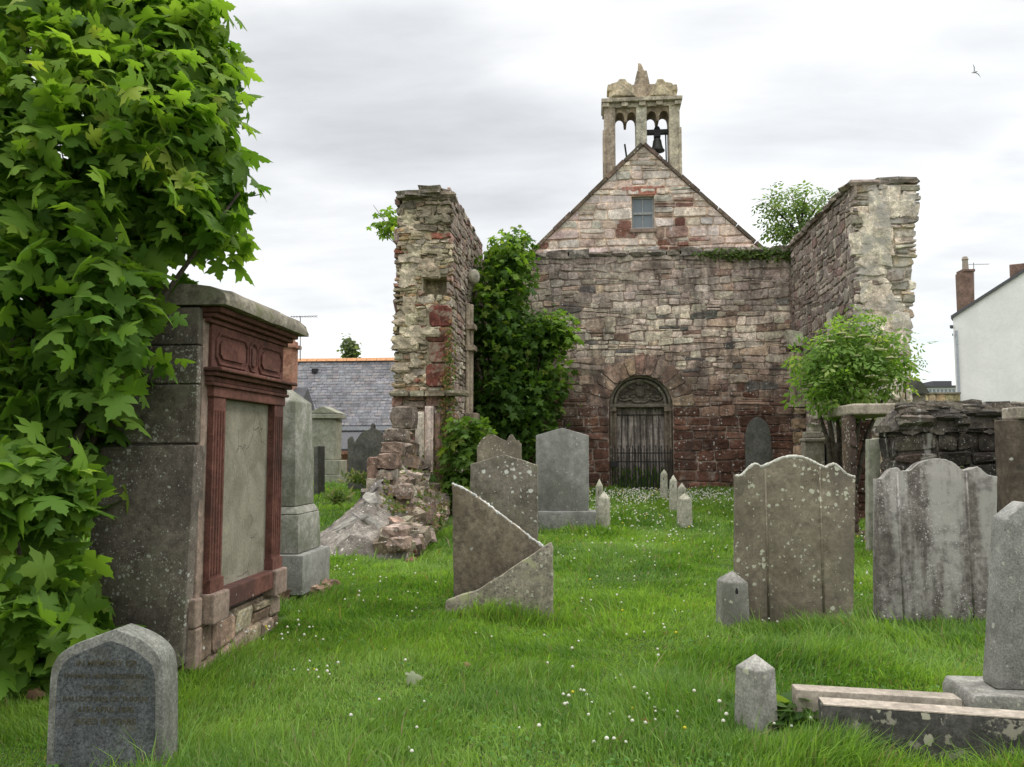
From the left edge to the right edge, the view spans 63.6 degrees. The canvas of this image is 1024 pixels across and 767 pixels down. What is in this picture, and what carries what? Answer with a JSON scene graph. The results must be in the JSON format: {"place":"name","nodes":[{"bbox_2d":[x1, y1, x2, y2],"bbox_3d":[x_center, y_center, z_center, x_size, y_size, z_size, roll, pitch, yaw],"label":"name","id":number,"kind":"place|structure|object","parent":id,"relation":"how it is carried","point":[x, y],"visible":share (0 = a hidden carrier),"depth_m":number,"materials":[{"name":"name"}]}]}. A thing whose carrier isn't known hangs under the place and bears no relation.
{"place":"outdoors","nodes":[
{"label":"outdoors","id":0,"kind":"place"},
{"bbox_2d":[26,687,47,701],"bbox_3d":[-2.853,1.879,4.940,0.082,0.096,0.108,-3,-5,34],"label":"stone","id":1,"kind":"object","parent":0,"point":[32,694],"visible":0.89,"depth_m":4.92,"materials":[{"name":"brown stone"}]},
{"bbox_2d":[0,478,1023,766],"bbox_3d":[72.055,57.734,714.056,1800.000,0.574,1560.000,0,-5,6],"label":"ground","id":2,"kind":"structure","parent":0,"point":[448,521],"depth_m":5.42,"materials":[{"name":"green plant"}]},
{"bbox_2d":[46,623,177,766],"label":"gravestone","id":3,"kind":"object","parent":2,"relation":"on","point":[104,684],"visible":1,"depth_m":3.83,"materials":[{"name":"stone"}]},
{"bbox_2d":[0,0,272,700],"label":"sycamore tree","id":4,"kind":"object","parent":2,"relation":"on","point":[121,208],"visible":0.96,"depth_m":5.05,"materials":[{"name":"green plant"}]},
{"bbox_2d":[89,284,308,674],"bbox_3d":[-2.340,0.749,6.400,0.957,2.816,1.676,0,-5,6],"label":"wall monument","id":5,"kind":"object","parent":2,"relation":"on","point":[189,542],"depth_m":5.69,"materials":[{"name":"stone"}]},
{"bbox_2d":[283,315,317,410],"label":"chimney house","id":6,"kind":"structure","parent":2,"relation":"on","point":[290,362],"depth_m":30.89,"materials":[{"name":"orange brick"}]},
{"bbox_2d":[279,390,340,602],"bbox_3d":[-2.266,1.084,8.239,0.939,2.186,0.958,0,-5,6],"label":"obelisk","id":7,"kind":"object","parent":2,"relation":"on","point":[304,554],"visible":0.42,"depth_m":8.05,"materials":[{"name":"grey stone"}]},
{"bbox_2d":[314,446,324,494],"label":"gravestone","id":8,"kind":"object","parent":2,"relation":"on","point":[319,469],"visible":0.77,"depth_m":19.55,"materials":[{"name":"stone"}]},
{"bbox_2d":[312,406,347,483],"bbox_3d":[-5.412,1.863,24.393,1.048,2.360,0.900,0,-5,6],"label":"gravestone","id":9,"kind":"object","parent":2,"relation":"on","point":[326,427],"visible":0.55,"depth_m":24.12,"materials":[{"name":"stone"}]},
{"bbox_2d":[297,358,394,473],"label":"cottage","id":10,"kind":"structure","parent":2,"relation":"on","point":[356,391],"depth_m":37.44,"materials":[{"name":"stone"}]},
{"bbox_2d":[336,333,361,357],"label":"birch tree","id":11,"kind":"object","parent":2,"relation":"on","point":[351,347],"visible":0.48,"depth_m":63.79,"materials":[{"name":"green plant"}]},
{"bbox_2d":[347,423,383,488],"bbox_3d":[-3.625,1.841,20.963,1.109,1.670,0.150,0,-5,6],"label":"gravestone","id":12,"kind":"object","parent":2,"relation":"on","point":[364,446],"visible":0.59,"depth_m":20.91,"materials":[{"name":"stone"}]},
{"bbox_2d":[320,406,452,561],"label":"collapsed wall","id":13,"kind":"structure","parent":2,"relation":"on","point":[368,523],"depth_m":12.23,"materials":[{"name":"grey stone"}]},
{"bbox_2d":[321,485,355,506],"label":"wall weed","id":14,"kind":"object","parent":13,"relation":"on","point":[335,496],"depth_m":12.59,"materials":[{"name":"green plant"}]},
{"bbox_2d":[338,468,366,487],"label":"wall weed","id":15,"kind":"object","parent":13,"relation":"on","point":[356,478],"depth_m":14.41,"materials":[{"name":"green plant"}]},
{"bbox_2d":[379,452,451,532],"bbox_3d":[-1.564,1.689,14.137,0.895,1.540,4.490,0,-5,0],"label":"wall creeper","id":16,"kind":"object","parent":13,"relation":"attached to","point":[400,507],"depth_m":12.86,"materials":[{"name":"green plant"}]},
{"bbox_2d":[405,671,422,685],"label":"fallen leaf","id":17,"kind":"object","parent":2,"relation":"on","point":[412,676],"visible":0.99,"depth_m":5.13,"materials":[{"name":"green plant"}]},
{"bbox_2d":[389,185,482,484],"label":"ruined wall","id":18,"kind":"structure","parent":2,"relation":"on","point":[438,248],"depth_m":16.95,"materials":[{"name":"stone"}]},
{"bbox_2d":[366,205,396,242],"bbox_3d":[-3.445,-1.070,22.970,1.605,7.957,0.925,-1,-5,18],"label":"sycamore sapling","id":19,"kind":"object","parent":18,"relation":"attached to","point":[390,224],"visible":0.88,"depth_m":23.14,"materials":[{"name":"green plant"}]},
{"bbox_2d":[433,319,461,510],"bbox_3d":[-1.504,0.860,16.475,1.031,4.318,0.378,0,-5,6],"label":"wall creeper","id":20,"kind":"object","parent":18,"relation":"attached to","point":[445,382],"depth_m":16.48,"materials":[{"name":"green plant"}]},
{"bbox_2d":[436,510,449,527],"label":"wall weed","id":21,"kind":"object","parent":2,"relation":"on","point":[440,522],"depth_m":13.66,"materials":[{"name":"green plant"}]},
{"bbox_2d":[429,412,497,508],"bbox_3d":[-0.837,1.567,16.062,1.326,2.010,1.485,-3,-5,31],"label":"wall foot plant","id":22,"kind":"object","parent":2,"relation":"on","point":[463,443],"depth_m":15.80,"materials":[{"name":"green plant"}]},
{"bbox_2d":[445,542,553,622],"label":"broken slab","id":23,"kind":"structure","parent":2,"relation":"on","point":[530,578],"depth_m":7.38,"materials":[{"name":"grey stone"}]},
{"bbox_2d":[452,483,543,596],"bbox_3d":[-0.093,1.630,7.713,0.954,1.401,0.123,0,-5,6],"label":"broken slab","id":24,"kind":"object","parent":23,"relation":"on","point":[490,543],"depth_m":7.69,"materials":[{"name":"grey stone"}]},
{"bbox_2d":[477,434,521,461],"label":"gravestone","id":25,"kind":"object","parent":2,"relation":"on","point":[490,446],"visible":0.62,"depth_m":12.61,"materials":[{"name":"grey stone"}]},
{"bbox_2d":[39,573,966,766],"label":"clover leaves","id":26,"kind":"object","parent":2,"relation":"on","point":[586,752],"visible":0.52,"depth_m":4.49,"materials":[{"name":"green plant"}]},
{"bbox_2d":[470,455,537,540],"bbox_3d":[-0.099,1.685,10.530,0.864,1.550,0.120,0,-5,4],"label":"gravestone","id":27,"kind":"object","parent":2,"relation":"on","point":[506,486],"visible":0.49,"depth_m":10.49,"materials":[{"name":"stone"}]},
{"bbox_2d":[467,225,584,462],"bbox_3d":[0.147,-0.558,20.038,3.373,6.663,2.362,2,-5,-26],"label":"sycamore shrub","id":28,"kind":"object","parent":2,"relation":"on","point":[520,384],"visible":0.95,"depth_m":19.74,"materials":[{"name":"green plant"}]},
{"bbox_2d":[536,428,595,529],"bbox_3d":[0.851,1.659,13.032,0.943,1.911,0.420,0,-5,6],"label":"gravestone","id":29,"kind":"object","parent":2,"relation":"on","point":[562,458],"visible":0.65,"depth_m":12.97,"materials":[{"name":"grey stone"}]},
{"bbox_2d":[595,479,602,522],"bbox_3d":[1.494,2.030,14.134,0.116,0.801,0.116,0,-4,16],"label":"grave post","id":30,"kind":"object","parent":2,"relation":"on","point":[599,488],"visible":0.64,"depth_m":14.10,"materials":[{"name":"grey stone"}]},
{"bbox_2d":[253,486,951,752],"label":"wild flowers","id":31,"kind":"object","parent":2,"relation":"on","point":[580,689],"visible":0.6,"depth_m":11.11,"materials":[{"name":"white plant"}]},
{"bbox_2d":[597,492,609,528],"bbox_3d":[1.448,2.048,12.998,0.165,0.706,0.165,-1,-5,26],"label":"grave post","id":32,"kind":"object","parent":2,"relation":"on","point":[604,508],"visible":0.57,"depth_m":12.94,"materials":[{"name":"stone"}]},
{"bbox_2d":[481,245,795,489],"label":"ruined wall","id":33,"kind":"structure","parent":2,"relation":"on","point":[702,344],"depth_m":21.13,"materials":[{"name":"stone"}]},
{"bbox_2d":[609,375,672,487],"bbox_3d":[3.306,1.343,21.302,1.774,3.280,0.370,0,-5,6],"label":"doorway","id":34,"kind":"structure","parent":33,"relation":"in","point":[640,414],"depth_m":21.35,"materials":[{"name":"wood"}]},
{"bbox_2d":[691,243,791,265],"bbox_3d":[5.897,-3.278,21.226,2.635,0.642,0.627,0,-5,6],"label":"wall top ivy","id":35,"kind":"object","parent":33,"relation":"attached to","point":[743,254],"depth_m":21.02,"materials":[{"name":"green plant"}]},
{"bbox_2d":[613,466,667,489],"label":"weed clump","id":36,"kind":"object","parent":2,"relation":"on","point":[623,472],"visible":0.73,"depth_m":21.04,"materials":[{"name":"green plant"}]},
{"bbox_2d":[531,63,762,402],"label":"church","id":37,"kind":"structure","parent":2,"relation":"on","point":[643,194],"depth_m":22.18,"materials":[{"name":"stone"}]},
{"bbox_2d":[630,197,656,232],"bbox_3d":[3.511,-4.519,22.148,0.719,1.005,0.270,0,-5,6],"label":"window","id":38,"kind":"structure","parent":37,"relation":"in","point":[642,207],"depth_m":22.23,"materials":[{"name":"grey glass"}]},
{"bbox_2d":[660,470,667,497],"bbox_3d":[3.467,2.326,18.820,0.172,0.752,0.172,0,-4,16],"label":"grave post","id":39,"kind":"object","parent":2,"relation":"on","point":[664,484],"visible":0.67,"depth_m":18.75,"materials":[{"name":"grey stone"}]},
{"bbox_2d":[669,475,676,510],"bbox_3d":[3.098,2.117,15.846,0.152,0.730,0.152,0,-4,16],"label":"grave post","id":40,"kind":"object","parent":2,"relation":"on","point":[673,492],"visible":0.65,"depth_m":15.78,"materials":[{"name":"grey stone"}]},
{"bbox_2d":[677,483,685,498],"bbox_3d":[3.013,2.093,14.636,0.133,0.676,0.133,2,-5,-9],"label":"grave post","id":41,"kind":"object","parent":2,"relation":"on","point":[681,489],"visible":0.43,"depth_m":14.60,"materials":[{"name":"grey stone"}]},
{"bbox_2d":[677,493,692,527],"bbox_3d":[2.853,2.125,13.647,0.194,0.628,0.194,2,-5,-19],"label":"grave post","id":42,"kind":"object","parent":2,"relation":"on","point":[684,508],"visible":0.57,"depth_m":13.57,"materials":[{"name":"stone"}]},
{"bbox_2d":[716,571,749,627],"bbox_3d":[1.785,1.777,6.689,0.216,0.514,0.216,1,-5,-6],"label":"grave post","id":43,"kind":"object","parent":2,"relation":"on","point":[732,598],"visible":0.69,"depth_m":6.60,"materials":[{"name":"grey stone"}]},
{"bbox_2d":[734,654,777,734],"bbox_3d":[1.319,1.693,4.469,0.166,0.448,0.166,4,-6,-32],"label":"grave post","id":44,"kind":"object","parent":2,"relation":"on","point":[755,685],"visible":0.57,"depth_m":4.42,"materials":[{"name":"grey stone"}]},
{"bbox_2d":[745,417,771,468],"bbox_3d":[6.078,1.655,20.402,0.647,1.665,0.100,0,-8,6],"label":"gravestone","id":45,"kind":"object","parent":2,"relation":"on","point":[758,442],"visible":0.63,"depth_m":20.38,"materials":[{"name":"stone"}]},
{"bbox_2d":[725,690,793,721],"bbox_3d":[1.444,1.823,4.675,0.468,0.203,0.316,0,-5,6],"label":"weed clump","id":46,"kind":"object","parent":2,"relation":"on","point":[785,698],"visible":0.16,"depth_m":4.67,"materials":[{"name":"green plant"}]},
{"bbox_2d":[751,180,835,245],"bbox_3d":[7.718,-1.321,21.934,2.676,8.297,1.925,0,-5,6],"label":"ash tree","id":47,"kind":"object","parent":2,"relation":"on","point":[781,232],"visible":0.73,"depth_m":22.14,"materials":[{"name":"green plant"}]},
{"bbox_2d":[769,698,818,729],"bbox_3d":[1.516,1.810,4.470,0.366,0.223,0.272,4,-6,-45],"label":"weed clump","id":48,"kind":"object","parent":2,"relation":"on","point":[795,716],"visible":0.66,"depth_m":4.46,"materials":[{"name":"green plant"}]},
{"bbox_2d":[733,455,855,623],"bbox_3d":[2.342,1.365,6.858,0.988,1.544,0.139,-1,-5,9],"label":"gravestone","id":49,"kind":"object","parent":2,"relation":"on","point":[794,528],"visible":0.9,"depth_m":6.80,"materials":[{"name":"grey stone"}]},
{"bbox_2d":[799,423,824,465],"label":"gravestone","id":50,"kind":"object","parent":2,"relation":"on","point":[812,441],"visible":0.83,"depth_m":14.55,"materials":[{"name":"stone"}]},
{"bbox_2d":[824,442,836,464],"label":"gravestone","id":51,"kind":"object","parent":2,"relation":"on","point":[826,458],"visible":0.05,"depth_m":14.60,"materials":[{"name":"stone"}]},
{"bbox_2d":[783,176,920,472],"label":"ruined wall","id":52,"kind":"structure","parent":2,"relation":"on","point":[851,242],"depth_m":15.85,"materials":[{"name":"stone"}]},
{"bbox_2d":[812,403,894,534],"bbox_3d":[5.573,1.464,13.184,0.984,2.159,2.500,0,-5,6],"label":"stone recess","id":53,"kind":"object","parent":2,"relation":"on","point":[846,415],"visible":0.55,"depth_m":12.26,"materials":[{"name":"grey stone"}]},
{"bbox_2d":[780,304,937,490],"bbox_3d":[5.584,0.492,13.317,2.501,3.698,1.872,0,-5,6],"label":"elder bush","id":54,"kind":"object","parent":2,"relation":"on","point":[859,365],"visible":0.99,"depth_m":13.26,"materials":[{"name":"green plant"}]},
{"bbox_2d":[865,438,880,550],"bbox_3d":[4.791,1.502,10.962,0.204,1.543,0.140,0,-5,6],"label":"gravestone","id":55,"kind":"object","parent":2,"relation":"on","point":[872,459],"visible":0.56,"depth_m":10.93,"materials":[{"name":"stone"}]},
{"bbox_2d":[792,684,961,717],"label":"grave kerb","id":56,"kind":"structure","parent":2,"relation":"on","point":[812,693],"depth_m":4.48,"materials":[{"name":"stone"}]},
{"bbox_2d":[909,380,929,401],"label":"outhouse","id":57,"kind":"structure","parent":2,"relation":"on","point":[920,387],"depth_m":23.06,"materials":[{"name":"stone"}]},
{"bbox_2d":[818,697,1023,766],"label":"grave kerb","id":58,"kind":"structure","parent":2,"relation":"on","point":[953,723],"depth_m":3.96,"materials":[{"name":"stone"}]},
{"bbox_2d":[873,458,996,624],"bbox_3d":[3.621,1.409,7.065,1.060,1.529,0.129,0,-6,3],"label":"gravestone","id":59,"kind":"object","parent":2,"relation":"on","point":[932,523],"visible":0.83,"depth_m":7.02,"materials":[{"name":"white stone"}]},
{"bbox_2d":[923,381,955,391],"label":"office block","id":60,"kind":"structure","parent":2,"relation":"on","point":[939,386],"depth_m":114.93,"materials":[{"name":"concrete"}]},
{"bbox_2d":[921,392,960,400],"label":"boundary wall","id":61,"kind":"structure","parent":2,"relation":"on","point":[943,396],"depth_m":41.15,"materials":[{"name":"stone"}]},
{"bbox_2d":[875,399,1023,512],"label":"enclosure wall","id":62,"kind":"structure","parent":2,"relation":"on","point":[960,434],"depth_m":10.11,"materials":[{"name":"grey stone"}]},
{"bbox_2d":[942,501,1023,710],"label":"gravestone","id":63,"kind":"object","parent":2,"relation":"on","point":[999,684],"visible":0.79,"depth_m":4.50,"materials":[{"name":"grey stone"}]},
{"bbox_2d":[950,263,1023,402],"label":"white house","id":64,"kind":"structure","parent":2,"relation":"on","point":[988,329],"depth_m":41.28,"materials":[{"name":"white painted render"},{"name":"dark slate"},{"name":"red brick"}]},
{"bbox_2d":[955,256,986,310],"bbox_3d":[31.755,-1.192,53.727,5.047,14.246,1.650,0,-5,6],"label":"chimney","id":65,"kind":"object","parent":64,"relation":"on","point":[964,277],"depth_m":53.62,"materials":[{"name":"brick"}]},
{"bbox_2d":[994,407,1023,511],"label":"stone pier","id":66,"kind":"structure","parent":2,"relation":"on","point":[1009,440],"depth_m":9.09,"materials":[{"name":"grey stone"}]},
{"bbox_2d":[20,0,1023,384],"label":"sky","id":67,"kind":"structure","parent":0,"point":[496,103],"materials":[{"name":"white"}]}
]}

